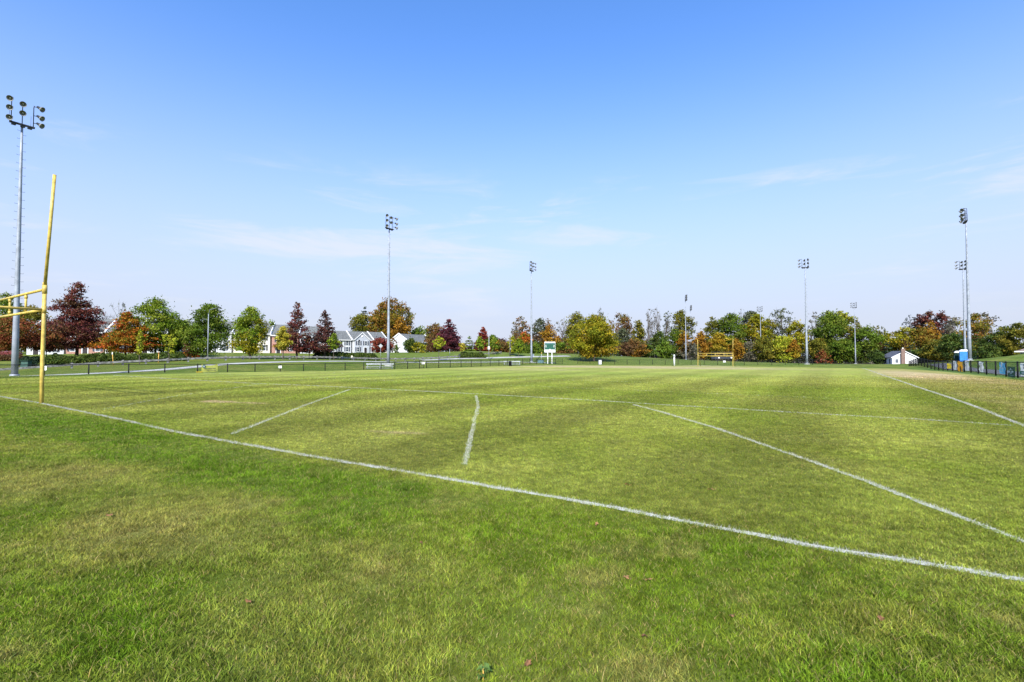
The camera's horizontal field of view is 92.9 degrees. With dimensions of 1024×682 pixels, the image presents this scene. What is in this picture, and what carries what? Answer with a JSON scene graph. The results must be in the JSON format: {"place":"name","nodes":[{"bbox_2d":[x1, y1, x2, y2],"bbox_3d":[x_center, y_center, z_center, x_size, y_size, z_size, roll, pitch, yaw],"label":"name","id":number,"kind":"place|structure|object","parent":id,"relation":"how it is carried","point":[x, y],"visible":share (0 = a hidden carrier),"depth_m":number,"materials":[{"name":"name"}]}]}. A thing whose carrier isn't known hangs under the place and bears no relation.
{"place":"outdoors","nodes":[
{"label":"outdoors","id":0,"kind":"place"},
{"bbox_2d":[32,361,552,375],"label":"path","id":1,"kind":"structure","parent":0,"point":[243,363],"depth_m":71.19,"materials":[{"name":"grey asphalt"}]},
{"bbox_2d":[424,356,564,359],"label":"road","id":2,"kind":"structure","parent":0,"point":[495,357],"depth_m":143.61,"materials":[{"name":"grey asphalt"}]},
{"bbox_2d":[0,351,1023,681],"bbox_3d":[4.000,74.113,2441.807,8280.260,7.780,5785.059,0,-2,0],"label":"ground","id":3,"kind":"structure","parent":0,"point":[632,367],"depth_m":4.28,"materials":[{"name":"green plant"}]},
{"bbox_2d":[0,292,27,349],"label":"tree","id":4,"kind":"object","parent":3,"relation":"on","point":[4,303],"visible":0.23,"depth_m":121.52,"materials":[{"name":"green plant"}]},
{"bbox_2d":[5,95,44,375],"bbox_3d":[-46.748,-9.622,46.362,1.574,26.843,2.686,-1,-2,33],"label":"floodlight pole","id":5,"kind":"object","parent":3,"relation":"on","point":[15,329],"visible":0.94,"depth_m":46.13,"materials":[{"name":"metal"}]},
{"bbox_2d":[0,174,56,402],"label":"goal post","id":6,"kind":"object","parent":3,"relation":"on","point":[43,308],"visible":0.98,"depth_m":13.62,"materials":[{"name":"yellow metal"}]},
{"bbox_2d":[0,313,58,356],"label":"tree","id":7,"kind":"object","parent":3,"relation":"on","point":[30,340],"visible":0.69,"depth_m":83.04,"materials":[{"name":"red plant"}]},
{"bbox_2d":[19,304,52,352],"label":"tree","id":8,"kind":"object","parent":3,"relation":"on","point":[35,316],"visible":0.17,"depth_m":123.75,"materials":[{"name":"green plant"}]},
{"bbox_2d":[35,330,65,356],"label":"tree","id":9,"kind":"object","parent":3,"relation":"on","point":[53,345],"visible":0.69,"depth_m":87.99,"materials":[{"name":"brown plant"}]},
{"bbox_2d":[38,282,111,355],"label":"tree","id":10,"kind":"object","parent":3,"relation":"on","point":[78,321],"visible":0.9,"depth_m":94.63,"materials":[{"name":"red plant"}]},
{"bbox_2d":[66,319,114,353],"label":"townhouse","id":11,"kind":"structure","parent":3,"relation":"on","point":[83,351],"depth_m":119.30,"materials":[{"name":"brick"}]},
{"bbox_2d":[37,351,186,365],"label":"hedge","id":12,"kind":"object","parent":3,"relation":"on","point":[80,358],"visible":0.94,"depth_m":86.53,"materials":[{"name":"green plant"}]},
{"bbox_2d":[79,310,164,354],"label":"tree","id":13,"kind":"object","parent":3,"relation":"on","point":[124,333],"visible":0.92,"depth_m":93.91,"materials":[{"name":"orange plant"}]},
{"bbox_2d":[134,329,144,363],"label":"young tree","id":14,"kind":"object","parent":3,"relation":"on","point":[139,348],"visible":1,"depth_m":81.91,"materials":[{"name":"yellow plant"}]},
{"bbox_2d":[117,295,190,352],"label":"tree","id":15,"kind":"object","parent":3,"relation":"on","point":[163,321],"visible":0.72,"depth_m":100.01,"materials":[{"name":"green plant"}]},
{"bbox_2d":[172,300,236,355],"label":"tree","id":16,"kind":"object","parent":3,"relation":"on","point":[218,333],"visible":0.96,"depth_m":99.91,"materials":[{"name":"green plant"}]},
{"bbox_2d":[0,361,419,375],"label":"chain link fence","id":17,"kind":"object","parent":3,"relation":"on","point":[88,368],"visible":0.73,"depth_m":52.96,"materials":[{"name":"black metal"}]},
{"bbox_2d":[202,321,236,352],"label":"townhouse","id":18,"kind":"structure","parent":3,"relation":"on","point":[230,333],"depth_m":140.53,"materials":[{"name":"white"}]},
{"bbox_2d":[226,305,274,358],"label":"tree","id":19,"kind":"object","parent":3,"relation":"on","point":[251,338],"visible":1,"depth_m":99.84,"materials":[{"name":"green plant"}]},
{"bbox_2d":[0,351,501,370],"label":"fence","id":20,"kind":"object","parent":3,"relation":"on","point":[242,357],"visible":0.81,"depth_m":90.23,"materials":[{"name":"black metal"}]},
{"bbox_2d":[233,323,275,352],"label":"townhouse","id":21,"kind":"structure","parent":3,"relation":"on","point":[268,349],"depth_m":143.39,"materials":[{"name":"beige"}]},
{"bbox_2d":[272,326,292,359],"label":"tree","id":22,"kind":"object","parent":3,"relation":"on","point":[282,334],"visible":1,"depth_m":97.62,"materials":[{"name":"yellow plant"}]},
{"bbox_2d":[270,324,301,352],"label":"townhouse","id":23,"kind":"structure","parent":3,"relation":"on","point":[274,341],"depth_m":144.57,"materials":[{"name":"brick"}]},
{"bbox_2d":[231,389,350,433],"bbox_3d":[-5.609,1.735,13.669,0.212,0.038,10.806,0,-2,-8],"label":"painted line","id":24,"kind":"object","parent":3,"relation":"on","point":[250,426],"visible":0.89,"depth_m":10.86,"materials":[{"name":"paint"}]},
{"bbox_2d":[276,302,314,358],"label":"tree","id":25,"kind":"object","parent":3,"relation":"on","point":[293,329],"visible":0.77,"depth_m":107.57,"materials":[{"name":"red plant"}]},
{"bbox_2d":[294,335,319,358],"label":"tree","id":26,"kind":"object","parent":3,"relation":"on","point":[314,348],"visible":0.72,"depth_m":109.39,"materials":[{"name":"red plant"}]},
{"bbox_2d":[308,310,343,358],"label":"tree","id":27,"kind":"object","parent":3,"relation":"on","point":[326,330],"visible":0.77,"depth_m":111.46,"materials":[{"name":"red plant"}]},
{"bbox_2d":[332,330,351,352],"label":"townhouse","id":28,"kind":"structure","parent":3,"relation":"on","point":[344,336],"depth_m":178.13,"materials":[{"name":"white"}]},
{"bbox_2d":[312,351,379,359],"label":"hedge","id":29,"kind":"object","parent":3,"relation":"on","point":[355,354],"visible":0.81,"depth_m":115.63,"materials":[{"name":"green plant"}]},
{"bbox_2d":[348,312,370,331],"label":"tree","id":30,"kind":"object","parent":3,"relation":"on","point":[358,320],"visible":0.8,"depth_m":253.40,"materials":[{"name":"green plant"}]},
{"bbox_2d":[347,331,373,352],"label":"townhouse","id":31,"kind":"structure","parent":3,"relation":"on","point":[363,344],"depth_m":180.95,"materials":[{"name":"white"}]},
{"bbox_2d":[365,308,392,337],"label":"tree","id":32,"kind":"object","parent":3,"relation":"on","point":[376,325],"visible":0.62,"depth_m":252.80,"materials":[{"name":"orange plant"}]},
{"bbox_2d":[370,336,393,352],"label":"tree","id":33,"kind":"object","parent":3,"relation":"on","point":[378,341],"visible":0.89,"depth_m":167.02,"materials":[{"name":"red plant"}]},
{"bbox_2d":[384,214,397,365],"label":"floodlight pole","id":34,"kind":"object","parent":3,"relation":"on","point":[388,315],"visible":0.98,"depth_m":84.09,"materials":[{"name":"metal"}]},
{"bbox_2d":[371,297,415,338],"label":"tree","id":35,"kind":"object","parent":3,"relation":"on","point":[395,314],"visible":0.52,"depth_m":255.02,"materials":[{"name":"orange plant"}]},
{"bbox_2d":[384,316,410,337],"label":"tree","id":36,"kind":"object","parent":3,"relation":"on","point":[400,325],"visible":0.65,"depth_m":246.65,"materials":[{"name":"orange plant"}]},
{"bbox_2d":[390,333,429,352],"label":"townhouse","id":37,"kind":"structure","parent":3,"relation":"on","point":[401,338],"depth_m":189.41,"materials":[{"name":"white"}]},
{"bbox_2d":[402,338,421,352],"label":"tree","id":38,"kind":"object","parent":3,"relation":"on","point":[407,344],"visible":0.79,"depth_m":161.83,"materials":[{"name":"green plant"}]},
{"bbox_2d":[423,322,442,351],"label":"tree","id":39,"kind":"object","parent":3,"relation":"on","point":[434,330],"visible":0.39,"depth_m":176.84,"materials":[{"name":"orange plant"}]},
{"bbox_2d":[431,319,462,351],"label":"tree","id":40,"kind":"object","parent":3,"relation":"on","point":[450,337],"visible":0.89,"depth_m":166.61,"materials":[{"name":"purple plant"}]},
{"bbox_2d":[461,395,479,464],"bbox_3d":[-0.837,1.659,11.085,0.211,0.038,10.238,0,-2,-3],"label":"painted line","id":41,"kind":"object","parent":3,"relation":"on","point":[468,450],"visible":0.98,"depth_m":8.07,"materials":[{"name":"paint"}]},
{"bbox_2d":[473,327,487,350],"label":"tree","id":42,"kind":"object","parent":3,"relation":"on","point":[483,333],"visible":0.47,"depth_m":191.25,"materials":[{"name":"red plant"}]},
{"bbox_2d":[426,359,555,367],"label":"chain link fence","id":43,"kind":"object","parent":3,"relation":"on","point":[522,361],"visible":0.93,"depth_m":97.14,"materials":[{"name":"black metal"}]},
{"bbox_2d":[0,396,1023,581],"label":"painted line","id":44,"kind":"object","parent":3,"relation":"on","point":[944,565],"visible":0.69,"depth_m":4.24,"materials":[{"name":"paint"}]},
{"bbox_2d":[512,316,534,338],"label":"tree","id":45,"kind":"object","parent":3,"relation":"on","point":[524,326],"visible":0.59,"depth_m":217.89,"materials":[{"name":"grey plant"}]},
{"bbox_2d":[522,342,543,353],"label":"shrub","id":46,"kind":"object","parent":3,"relation":"on","point":[534,345],"visible":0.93,"depth_m":169.03,"materials":[{"name":"green plant"}]},
{"bbox_2d":[529,318,548,340],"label":"tree","id":47,"kind":"object","parent":3,"relation":"on","point":[538,326],"visible":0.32,"depth_m":223.25,"materials":[{"name":"green plant"}]},
{"bbox_2d":[539,324,561,352],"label":"tree","id":48,"kind":"object","parent":3,"relation":"on","point":[549,331],"visible":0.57,"depth_m":195.22,"materials":[{"name":"orange plant"}]},
{"bbox_2d":[553,341,573,353],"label":"shrub","id":49,"kind":"object","parent":3,"relation":"on","point":[560,346],"visible":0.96,"depth_m":179.26,"materials":[{"name":"green plant"}]},
{"bbox_2d":[115,375,1012,425],"bbox_3d":[-8.342,1.947,21.083,42.928,0.055,0.699,-1,-2,32],"label":"painted line","id":50,"kind":"object","parent":3,"relation":"on","point":[590,400],"visible":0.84,"depth_m":14.36,"materials":[{"name":"paint"}]},
{"bbox_2d":[562,311,585,344],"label":"tree","id":51,"kind":"object","parent":3,"relation":"on","point":[577,317],"visible":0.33,"depth_m":220.66,"materials":[{"name":"green plant"}]},
{"bbox_2d":[213,373,958,403],"bbox_3d":[-5.538,2.079,25.277,42.973,0.042,0.356,-1,-2,33],"label":"painted line","id":52,"kind":"object","parent":3,"relation":"on","point":[543,386],"visible":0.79,"depth_m":21.60,"materials":[{"name":"paint"}]},
{"bbox_2d":[563,313,621,360],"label":"tree","id":53,"kind":"object","parent":3,"relation":"on","point":[599,339],"visible":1,"depth_m":134.71,"materials":[{"name":"yellow plant"}]},
{"bbox_2d":[609,312,632,342],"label":"tree","id":54,"kind":"object","parent":3,"relation":"on","point":[626,324],"visible":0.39,"depth_m":204.29,"materials":[{"name":"brown plant"}]},
{"bbox_2d":[614,328,633,351],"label":"tree","id":55,"kind":"object","parent":3,"relation":"on","point":[623,332],"visible":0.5,"depth_m":197.43,"materials":[{"name":"green plant"}]},
{"bbox_2d":[615,342,635,355],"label":"tree","id":56,"kind":"object","parent":3,"relation":"on","point":[626,350],"visible":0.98,"depth_m":176.98,"materials":[{"name":"brown plant"}]},
{"bbox_2d":[621,338,651,356],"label":"tree","id":57,"kind":"object","parent":3,"relation":"on","point":[640,349],"visible":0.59,"depth_m":179.97,"materials":[{"name":"orange plant"}]},
{"bbox_2d":[630,320,646,343],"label":"tree","id":58,"kind":"object","parent":3,"relation":"on","point":[640,334],"visible":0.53,"depth_m":199.12,"materials":[{"name":"green plant"}]},
{"bbox_2d":[648,330,673,357],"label":"tree","id":59,"kind":"object","parent":3,"relation":"on","point":[654,340],"visible":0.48,"depth_m":189.27,"materials":[{"name":"green plant"}]},
{"bbox_2d":[654,339,675,358],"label":"tree","id":60,"kind":"object","parent":3,"relation":"on","point":[662,349],"visible":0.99,"depth_m":169.00,"materials":[{"name":"green plant"}]},
{"bbox_2d":[671,309,696,339],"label":"tree","id":61,"kind":"object","parent":3,"relation":"on","point":[680,320],"visible":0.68,"depth_m":208.73,"materials":[{"name":"green plant"}]},
{"bbox_2d":[675,331,692,352],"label":"tree","id":62,"kind":"object","parent":3,"relation":"on","point":[681,341],"visible":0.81,"depth_m":199.20,"materials":[{"name":"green plant"}]},
{"bbox_2d":[676,341,701,359],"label":"tree","id":63,"kind":"object","parent":3,"relation":"on","point":[691,350],"visible":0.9,"depth_m":195.39,"materials":[{"name":"grey plant"}]},
{"bbox_2d":[578,359,825,364],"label":"chain link fence","id":64,"kind":"object","parent":3,"relation":"on","point":[710,361],"visible":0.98,"depth_m":120.35,"materials":[{"name":"black metal"}]},
{"bbox_2d":[692,331,712,359],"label":"tree","id":65,"kind":"object","parent":3,"relation":"on","point":[702,342],"visible":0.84,"depth_m":234.69,"materials":[{"name":"orange plant"}]},
{"bbox_2d":[700,316,719,357],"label":"tree","id":66,"kind":"object","parent":3,"relation":"on","point":[708,329],"visible":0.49,"depth_m":255.53,"materials":[{"name":"green plant"}]},
{"bbox_2d":[707,332,732,359],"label":"tree","id":67,"kind":"object","parent":3,"relation":"on","point":[719,344],"visible":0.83,"depth_m":236.37,"materials":[{"name":"yellow plant"}]},
{"bbox_2d":[709,312,747,359],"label":"tree","id":68,"kind":"object","parent":3,"relation":"on","point":[731,319],"visible":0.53,"depth_m":249.93,"materials":[{"name":"green plant"}]},
{"bbox_2d":[512,330,950,362],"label":"undergrowth","id":69,"kind":"object","parent":3,"relation":"on","point":[538,339],"visible":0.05,"depth_m":219.12,"materials":[{"name":"green plant"}]},
{"bbox_2d":[726,338,746,360],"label":"tree","id":70,"kind":"object","parent":3,"relation":"on","point":[737,348],"visible":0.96,"depth_m":234.59,"materials":[{"name":"orange plant"}]},
{"bbox_2d":[512,340,976,363],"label":"undergrowth","id":71,"kind":"object","parent":3,"relation":"on","point":[863,355],"visible":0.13,"depth_m":241.19,"materials":[{"name":"green plant"}]},
{"bbox_2d":[740,341,762,361],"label":"tree","id":72,"kind":"object","parent":3,"relation":"on","point":[749,346],"visible":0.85,"depth_m":238.34,"materials":[{"name":"grey plant"}]},
{"bbox_2d":[735,314,774,360],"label":"tree","id":73,"kind":"object","parent":3,"relation":"on","point":[752,333],"visible":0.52,"depth_m":251.66,"materials":[{"name":"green plant"}]},
{"bbox_2d":[750,336,774,361],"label":"tree","id":74,"kind":"object","parent":3,"relation":"on","point":[767,351],"visible":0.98,"depth_m":234.15,"materials":[{"name":"green plant"}]},
{"bbox_2d":[754,318,778,361],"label":"tree","id":75,"kind":"object","parent":3,"relation":"on","point":[772,326],"visible":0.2,"depth_m":255.30,"materials":[{"name":"green plant"}]},
{"bbox_2d":[769,308,794,336],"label":"tree","id":76,"kind":"object","parent":3,"relation":"on","point":[781,329],"visible":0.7,"depth_m":265.85,"materials":[{"name":"green plant"}]},
{"bbox_2d":[769,334,805,362],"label":"tree","id":77,"kind":"object","parent":3,"relation":"on","point":[781,344],"visible":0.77,"depth_m":235.79,"materials":[{"name":"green plant"}]},
{"bbox_2d":[784,339,801,362],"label":"tree","id":78,"kind":"object","parent":3,"relation":"on","point":[793,345],"visible":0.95,"depth_m":232.89,"materials":[{"name":"orange plant"}]},
{"bbox_2d":[782,319,810,362],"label":"tree","id":79,"kind":"object","parent":3,"relation":"on","point":[799,335],"visible":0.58,"depth_m":248.72,"materials":[{"name":"yellow plant"}]},
{"bbox_2d":[798,258,808,362],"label":"floodlight pole","id":80,"kind":"object","parent":3,"relation":"on","point":[806,335],"visible":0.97,"depth_m":120.57,"materials":[{"name":"metal"}]},
{"bbox_2d":[804,337,830,361],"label":"tree","id":81,"kind":"object","parent":3,"relation":"on","point":[816,345],"visible":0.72,"depth_m":237.07,"materials":[{"name":"green plant"}]},
{"bbox_2d":[634,404,1023,542],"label":"painted line","id":82,"kind":"object","parent":3,"relation":"on","point":[881,486],"visible":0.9,"depth_m":5.00,"materials":[{"name":"paint"}]},
{"bbox_2d":[804,309,855,362],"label":"tree","id":83,"kind":"object","parent":3,"relation":"on","point":[830,326],"visible":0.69,"depth_m":249.16,"materials":[{"name":"green plant"}]},
{"bbox_2d":[829,338,863,363],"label":"tree","id":84,"kind":"object","parent":3,"relation":"on","point":[844,345],"visible":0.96,"depth_m":235.97,"materials":[{"name":"green plant"}]},
{"bbox_2d":[843,317,864,346],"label":"tree","id":85,"kind":"object","parent":3,"relation":"on","point":[857,324],"visible":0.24,"depth_m":255.04,"materials":[{"name":"green plant"}]},
{"bbox_2d":[849,325,886,363],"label":"tree","id":86,"kind":"object","parent":3,"relation":"on","point":[873,340],"visible":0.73,"depth_m":243.26,"materials":[{"name":"green plant"}]},
{"bbox_2d":[867,352,887,363],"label":"shrub","id":87,"kind":"object","parent":3,"relation":"on","point":[880,356],"visible":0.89,"depth_m":171.39,"materials":[{"name":"green plant"}]},
{"bbox_2d":[883,348,918,363],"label":"bungalow","id":88,"kind":"object","parent":3,"relation":"on","point":[902,356],"visible":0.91,"depth_m":164.23,"materials":[{"name":"white paint"}]},
{"bbox_2d":[885,326,918,350],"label":"tree","id":89,"kind":"object","parent":3,"relation":"on","point":[898,335],"visible":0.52,"depth_m":224.90,"materials":[{"name":"yellow plant"}]},
{"bbox_2d":[903,325,935,350],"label":"tree","id":90,"kind":"object","parent":3,"relation":"on","point":[918,336],"visible":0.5,"depth_m":199.65,"materials":[{"name":"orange plant"}]},
{"bbox_2d":[916,310,940,331],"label":"tree","id":91,"kind":"object","parent":3,"relation":"on","point":[929,314],"visible":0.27,"depth_m":229.94,"materials":[{"name":"red plant"}]},
{"bbox_2d":[916,339,941,362],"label":"tree","id":92,"kind":"object","parent":3,"relation":"on","point":[929,347],"visible":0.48,"depth_m":171.94,"materials":[{"name":"green plant"}]},
{"bbox_2d":[920,319,942,342],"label":"tree","id":93,"kind":"object","parent":3,"relation":"on","point":[930,328],"visible":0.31,"depth_m":204.18,"materials":[{"name":"orange plant"}]},
{"bbox_2d":[931,310,953,338],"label":"tree","id":94,"kind":"object","parent":3,"relation":"on","point":[941,316],"visible":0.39,"depth_m":225.67,"materials":[{"name":"red plant"}]},
{"bbox_2d":[863,368,1023,425],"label":"painted line","id":95,"kind":"object","parent":3,"relation":"on","point":[1001,416],"visible":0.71,"depth_m":13.44,"materials":[{"name":"paint"}]},
{"bbox_2d":[931,332,975,361],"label":"tree","id":96,"kind":"object","parent":3,"relation":"on","point":[953,341],"visible":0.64,"depth_m":159.28,"materials":[{"name":"green plant"}]},
{"bbox_2d":[936,316,972,338],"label":"tree","id":97,"kind":"object","parent":3,"relation":"on","point":[948,330],"visible":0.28,"depth_m":204.77,"materials":[{"name":"green plant"}]},
{"bbox_2d":[955,260,966,349],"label":"floodlight pole","id":98,"kind":"object","parent":3,"relation":"on","point":[964,324],"visible":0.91,"depth_m":122.76,"materials":[{"name":"metal"}]},
{"bbox_2d":[908,358,1023,377],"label":"chain link fence","id":99,"kind":"object","parent":3,"relation":"on","point":[920,360],"visible":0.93,"depth_m":50.59,"materials":[{"name":"black metal"}]},
{"bbox_2d":[959,208,972,360],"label":"floodlight pole","id":100,"kind":"object","parent":3,"relation":"on","point":[969,350],"visible":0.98,"depth_m":78.60,"materials":[{"name":"metal"}]},
{"bbox_2d":[955,313,994,342],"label":"tree","id":101,"kind":"object","parent":3,"relation":"on","point":[977,326],"visible":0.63,"depth_m":167.16,"materials":[{"name":"green plant"}]},
{"bbox_2d":[973,342,1002,358],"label":"shrub","id":102,"kind":"object","parent":3,"relation":"on","point":[990,350],"visible":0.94,"depth_m":111.32,"materials":[{"name":"green plant"}]},
{"bbox_2d":[972,330,1018,356],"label":"tree","id":103,"kind":"object","parent":3,"relation":"on","point":[984,340],"visible":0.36,"depth_m":121.99,"materials":[{"name":"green plant"}]},
{"bbox_2d":[992,322,1023,355],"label":"tree","id":104,"kind":"object","parent":3,"relation":"on","point":[1012,332],"visible":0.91,"depth_m":118.00,"materials":[{"name":"green plant"}]},
{"bbox_2d":[0,0,1023,355],"label":"sky","id":105,"kind":"structure","parent":0,"point":[234,155],"materials":[{"name":"blue"}]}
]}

